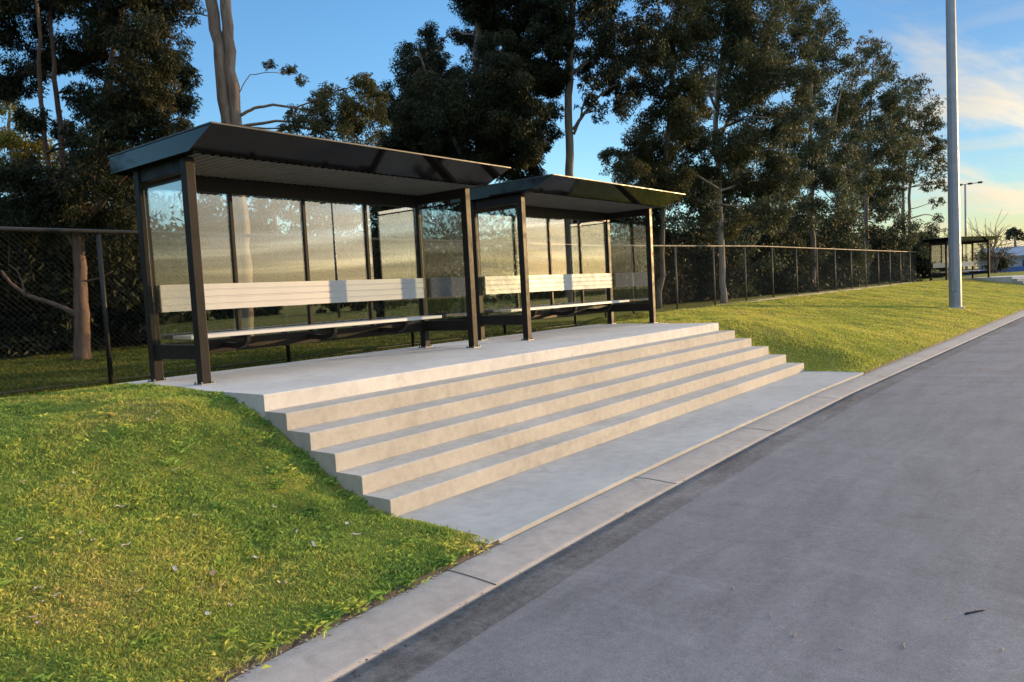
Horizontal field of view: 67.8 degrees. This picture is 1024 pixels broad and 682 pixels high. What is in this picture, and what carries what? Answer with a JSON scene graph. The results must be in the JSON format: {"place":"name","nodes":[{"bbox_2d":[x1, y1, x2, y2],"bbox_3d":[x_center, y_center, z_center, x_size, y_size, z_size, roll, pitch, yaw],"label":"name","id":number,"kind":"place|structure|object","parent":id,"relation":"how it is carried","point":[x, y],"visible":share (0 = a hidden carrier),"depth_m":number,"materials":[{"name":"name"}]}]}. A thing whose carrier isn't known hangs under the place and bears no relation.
{"place":"outdoors","nodes":[
{"label":"outdoors","id":0,"kind":"place"},
{"bbox_2d":[0,312,657,397],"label":"grass","id":1,"kind":"structure","parent":0,"point":[354,342],"depth_m":12.61,"materials":[{"name":"green plant"}]},
{"bbox_2d":[0,271,1023,681],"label":"lawn","id":2,"kind":"structure","parent":0,"point":[284,491],"depth_m":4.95,"materials":[{"name":"plant"}]},
{"bbox_2d":[0,97,69,196],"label":"tree","id":3,"kind":"object","parent":2,"relation":"on","point":[8,137],"visible":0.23,"depth_m":29.62,"materials":[{"name":"green plant"}]},
{"bbox_2d":[0,217,72,355],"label":"shrub","id":4,"kind":"object","parent":2,"relation":"on","point":[2,314],"visible":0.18,"depth_m":16.64,"materials":[{"name":"green plant"}]},
{"bbox_2d":[0,197,143,356],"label":"shrub","id":5,"kind":"object","parent":2,"relation":"on","point":[29,263],"visible":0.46,"depth_m":16.76,"materials":[{"name":"green plant"}]},
{"bbox_2d":[24,217,161,342],"bbox_3d":[-11.440,-1.535,18.970,5.278,4.611,4.601,-3,4,-4],"label":"shrub","id":6,"kind":"object","parent":2,"relation":"on","point":[87,279],"visible":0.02,"depth_m":18.22,"materials":[{"name":"green plant"}]},
{"bbox_2d":[0,0,206,360],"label":"gum tree","id":7,"kind":"object","parent":2,"relation":"on","point":[146,96],"visible":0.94,"depth_m":13.83,"materials":[{"name":"green plant"}]},
{"bbox_2d":[0,187,210,358],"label":"shrub","id":8,"kind":"object","parent":2,"relation":"on","point":[109,265],"visible":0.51,"depth_m":17.38,"materials":[{"name":"green plant"}]},
{"bbox_2d":[85,216,231,345],"bbox_3d":[-9.628,-1.503,19.970,5.049,4.120,4.401,-3,4,-1],"label":"shrub","id":9,"kind":"object","parent":2,"relation":"on","point":[182,250],"visible":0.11,"depth_m":19.59,"materials":[{"name":"green plant"}]},
{"bbox_2d":[149,195,226,230],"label":"shrub","id":10,"kind":"object","parent":2,"relation":"on","point":[200,197],"depth_m":28.25,"materials":[{"name":"green plant"}]},
{"bbox_2d":[111,216,272,343],"bbox_3d":[-9.089,-1.423,20.858,5.591,3.886,4.880,-1,4,30],"label":"shrub","id":11,"kind":"object","parent":2,"relation":"on","point":[228,318],"visible":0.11,"depth_m":20.15,"materials":[{"name":"green plant"}]},
{"bbox_2d":[154,215,287,328],"bbox_3d":[-10.077,-2.017,26.713,6.165,4.609,7.062,-3,4,5],"label":"shrub","id":12,"kind":"object","parent":2,"relation":"on","point":[262,230],"visible":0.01,"depth_m":25.60,"materials":[{"name":"green plant"}]},
{"bbox_2d":[159,191,376,264],"bbox_3d":[-8.206,-3.056,25.190,8.383,6.150,3.902,-3,4,4],"label":"tree","id":13,"kind":"object","parent":2,"relation":"on","point":[272,211],"visible":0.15,"depth_m":24.91,"materials":[{"name":"green plant"}]},
{"bbox_2d":[216,244,348,334],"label":"shrub","id":14,"kind":"object","parent":2,"relation":"on","point":[264,314],"visible":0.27,"depth_m":20.07,"materials":[{"name":"green plant"}]},
{"bbox_2d":[179,0,394,335],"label":"gum tree","id":15,"kind":"object","parent":2,"relation":"on","point":[350,124],"visible":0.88,"depth_m":15.59,"materials":[{"name":"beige plant"}]},
{"bbox_2d":[0,176,577,298],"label":"undergrowth","id":16,"kind":"object","parent":2,"relation":"on","point":[315,214],"depth_m":30.66,"materials":[{"name":"green plant"}]},
{"bbox_2d":[0,226,604,393],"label":"chain link fence","id":17,"kind":"object","parent":2,"relation":"on","point":[100,259],"visible":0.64,"depth_m":9.90,"materials":[{"name":"grey metal"}]},
{"bbox_2d":[261,218,404,333],"bbox_3d":[-5.268,-1.647,22.028,4.623,3.736,5.297,-3,4,4],"label":"shrub","id":18,"kind":"object","parent":2,"relation":"on","point":[326,307],"visible":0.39,"depth_m":20.63,"materials":[{"name":"green plant"}]},
{"bbox_2d":[308,222,445,326],"bbox_3d":[-4.046,-1.768,22.387,4.001,3.638,4.590,-4,4,-20],"label":"shrub","id":19,"kind":"object","parent":2,"relation":"on","point":[393,246],"visible":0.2,"depth_m":21.59,"materials":[{"name":"green plant"}]},
{"bbox_2d":[361,204,513,324],"bbox_3d":[-2.293,-2.141,23.758,5.394,4.336,6.180,-1,4,30],"label":"shrub","id":20,"kind":"object","parent":2,"relation":"on","point":[450,228],"visible":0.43,"depth_m":22.23,"materials":[{"name":"green plant"}]},
{"bbox_2d":[116,323,803,516],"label":"concrete steps","id":21,"kind":"structure","parent":2,"relation":"on","point":[398,432],"depth_m":7.91,"materials":[{"name":"beige concrete"}]},
{"bbox_2d":[107,121,510,384],"bbox_3d":[-2.106,-0.949,9.284,2.060,2.430,4.364,0,5,38],"label":"bus shelter","id":22,"kind":"object","parent":21,"relation":"on","point":[229,160],"visible":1,"depth_m":8.78,"materials":[{"name":"grey metal"}]},
{"bbox_2d":[450,174,685,340],"bbox_3d":[1.198,-1.394,13.454,2.060,2.430,4.364,0,5,38],"label":"bus shelter","id":23,"kind":"object","parent":21,"relation":"on","point":[549,196],"visible":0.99,"depth_m":13.01,"materials":[{"name":"metal"}]},
{"bbox_2d":[372,0,576,314],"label":"gum tree","id":24,"kind":"object","parent":2,"relation":"on","point":[433,109],"visible":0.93,"depth_m":22.27,"materials":[{"name":"green plant"}]},
{"bbox_2d":[369,200,664,273],"bbox_3d":[0.169,-3.650,26.353,10.823,6.065,4.411,-4,4,-8],"label":"tree","id":25,"kind":"object","parent":2,"relation":"on","point":[635,237],"visible":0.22,"depth_m":25.77,"materials":[{"name":"green plant"}]},
{"bbox_2d":[479,216,587,313],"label":"shrub","id":26,"kind":"object","parent":2,"relation":"on","point":[538,235],"visible":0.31,"depth_m":23.61,"materials":[{"name":"green plant"}]},
{"bbox_2d":[515,217,671,308],"bbox_3d":[3.001,-2.935,28.836,6.768,4.830,5.908,-4,4,-8],"label":"shrub","id":27,"kind":"object","parent":2,"relation":"on","point":[591,293],"visible":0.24,"depth_m":27.64,"materials":[{"name":"green plant"}]},
{"bbox_2d":[522,0,670,316],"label":"gum tree","id":28,"kind":"object","parent":2,"relation":"on","point":[606,32],"visible":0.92,"depth_m":22.11,"materials":[{"name":"green plant"}]},
{"bbox_2d":[611,224,705,304],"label":"shrub","id":29,"kind":"object","parent":2,"relation":"on","point":[671,238],"visible":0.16,"depth_m":30.81,"materials":[{"name":"green plant"}]},
{"bbox_2d":[597,0,724,308],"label":"gum tree","id":30,"kind":"object","parent":2,"relation":"on","point":[636,161],"visible":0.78,"depth_m":25.41,"materials":[{"name":"green plant"}]},
{"bbox_2d":[663,224,759,303],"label":"shrub","id":31,"kind":"object","parent":2,"relation":"on","point":[696,256],"visible":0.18,"depth_m":32.41,"materials":[{"name":"green plant"}]},
{"bbox_2d":[655,204,787,299],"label":"shrub","id":32,"kind":"object","parent":2,"relation":"on","point":[671,220],"visible":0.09,"depth_m":35.73,"materials":[{"name":"green plant"}]},
{"bbox_2d":[670,0,828,302],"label":"gum tree","id":33,"kind":"object","parent":2,"relation":"on","point":[761,66],"visible":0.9,"depth_m":27.24,"materials":[{"name":"green plant"}]},
{"bbox_2d":[727,205,820,296],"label":"shrub","id":34,"kind":"object","parent":2,"relation":"on","point":[766,239],"visible":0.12,"depth_m":39.11,"materials":[{"name":"green plant"}]},
{"bbox_2d":[725,205,832,293],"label":"shrub","id":35,"kind":"object","parent":2,"relation":"on","point":[798,242],"visible":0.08,"depth_m":41.68,"materials":[{"name":"green plant"}]},
{"bbox_2d":[587,280,1023,373],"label":"grass","id":36,"kind":"structure","parent":2,"relation":"on","point":[810,326],"depth_m":19.22,"materials":[{"name":"green plant"}]},
{"bbox_2d":[734,282,911,303],"bbox_3d":[12.627,-1.769,30.259,0.100,0.394,33.990,0,5,38],"label":"mow strip","id":37,"kind":"object","parent":2,"relation":"on","point":[820,293],"visible":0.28,"depth_m":28.76,"materials":[{"name":"concrete"}]},
{"bbox_2d":[602,244,916,316],"bbox_3d":[12.575,-2.652,30.196,0.054,2.067,34.028,0,5,38],"label":"chain link fence","id":38,"kind":"object","parent":37,"relation":"on","point":[909,276],"visible":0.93,"depth_m":24.59,"materials":[{"name":"grey metal"}]},
{"bbox_2d":[787,216,861,290],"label":"shrub","id":39,"kind":"object","parent":2,"relation":"on","point":[823,238],"visible":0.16,"depth_m":44.96,"materials":[{"name":"green plant"}]},
{"bbox_2d":[776,0,885,290],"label":"gum tree","id":40,"kind":"object","parent":2,"relation":"on","point":[832,176],"visible":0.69,"depth_m":40.57,"materials":[{"name":"green plant"}]},
{"bbox_2d":[790,190,875,285],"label":"shrub","id":41,"kind":"object","parent":2,"relation":"on","point":[844,242],"visible":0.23,"depth_m":48.10,"materials":[{"name":"green plant"}]},
{"bbox_2d":[831,30,923,283],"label":"gum tree","id":42,"kind":"object","parent":2,"relation":"on","point":[880,198],"visible":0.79,"depth_m":51.95,"materials":[{"name":"green plant"}]},
{"bbox_2d":[852,218,923,283],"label":"shrub","id":43,"kind":"object","parent":2,"relation":"on","point":[878,241],"visible":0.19,"depth_m":53.68,"materials":[{"name":"green plant"}]},
{"bbox_2d":[857,209,933,281],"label":"shrub","id":44,"kind":"object","parent":2,"relation":"on","point":[916,227],"visible":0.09,"depth_m":60.88,"materials":[{"name":"green plant"}]},
{"bbox_2d":[884,72,947,237],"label":"gum tree","id":45,"kind":"object","parent":2,"relation":"on","point":[935,124],"visible":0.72,"depth_m":71.12,"materials":[{"name":"green plant"}]},
{"bbox_2d":[893,226,944,278],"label":"shrub","id":46,"kind":"object","parent":2,"relation":"on","point":[922,265],"visible":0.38,"depth_m":65.90,"materials":[{"name":"green plant"}]},
{"bbox_2d":[915,220,963,276],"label":"shrub","id":47,"kind":"object","parent":2,"relation":"on","point":[944,231],"visible":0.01,"depth_m":73.52,"materials":[{"name":"green plant"}]},
{"bbox_2d":[946,0,964,308],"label":"light pole","id":48,"kind":"object","parent":2,"relation":"on","point":[954,262],"visible":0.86,"depth_m":24.86,"materials":[{"name":"metal"}]},
{"bbox_2d":[960,181,982,268],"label":"floodlight mast","id":49,"kind":"object","parent":2,"relation":"on","point":[965,223],"visible":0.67,"depth_m":90.18,"materials":[{"name":"grey metal"}]},
{"bbox_2d":[962,266,1023,275],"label":"barrier","id":50,"kind":"object","parent":2,"relation":"on","point":[1016,269],"visible":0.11,"depth_m":70.86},
{"bbox_2d":[964,210,1023,272],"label":"bare shrub","id":51,"kind":"object","parent":2,"relation":"on","point":[998,260],"visible":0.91,"depth_m":66.44,"materials":[{"name":"grey plant"}]},
{"bbox_2d":[965,275,1023,284],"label":"concrete steps","id":52,"kind":"structure","parent":2,"relation":"on","point":[1018,279],"depth_m":44.64,"materials":[{"name":"grey concrete"}]},
{"bbox_2d":[923,236,1000,280],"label":"bus shelter","id":53,"kind":"object","parent":52,"relation":"on","point":[971,240],"visible":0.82,"depth_m":44.68,"materials":[{"name":"metal"}]},
{"bbox_2d":[975,246,1023,268],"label":"shed","id":54,"kind":"structure","parent":2,"relation":"on","point":[1017,249],"depth_m":75.92,"materials":[{"name":"white metal"}]},
{"bbox_2d":[1003,227,1023,246],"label":"tree","id":55,"kind":"object","parent":2,"relation":"on","point":[1015,233],"visible":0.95,"depth_m":81.97,"materials":[{"name":"green plant"}]},
{"bbox_2d":[0,0,1023,268],"label":"sky","id":56,"kind":"structure","parent":0,"point":[332,41],"materials":[{"name":"blue"}]},
{"bbox_2d":[397,371,864,543],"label":"pavement","id":57,"kind":"structure","parent":0,"point":[505,509],"depth_m":6.78,"materials":[{"name":"concrete"}]},
{"bbox_2d":[335,316,1023,681],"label":"road","id":58,"kind":"structure","parent":0,"point":[889,514],"depth_m":4.26,"materials":[{"name":"grey asphalt"}]},
{"bbox_2d":[226,310,1023,681],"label":"kerb","id":59,"kind":"structure","parent":58,"relation":"on","point":[348,646],"depth_m":4.65,"materials":[{"name":"concrete"}]},
{"bbox_2d":[219,323,989,681],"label":"debris","id":60,"kind":"object","parent":59,"relation":"on","point":[351,617],"visible":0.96,"depth_m":3.80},
{"bbox_2d":[446,324,993,584],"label":"kerb joints","id":61,"kind":"object","parent":59,"relation":"on","point":[638,477],"visible":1,"depth_m":4.51,"materials":[{"name":"grey concrete"}]},
{"bbox_2d":[338,329,993,678],"bbox_3d":[6.667,0.469,12.596,0.412,0.009,24.127,0,5,39],"label":"debris","id":62,"kind":"object","parent":58,"relation":"on","point":[614,524],"visible":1,"depth_m":4.87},
{"bbox_2d":[964,609,985,614],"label":"twig","id":63,"kind":"object","parent":58,"relation":"on","point":[966,613],"visible":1,"depth_m":3.58,"materials":[{"name":"wood"}]}
]}

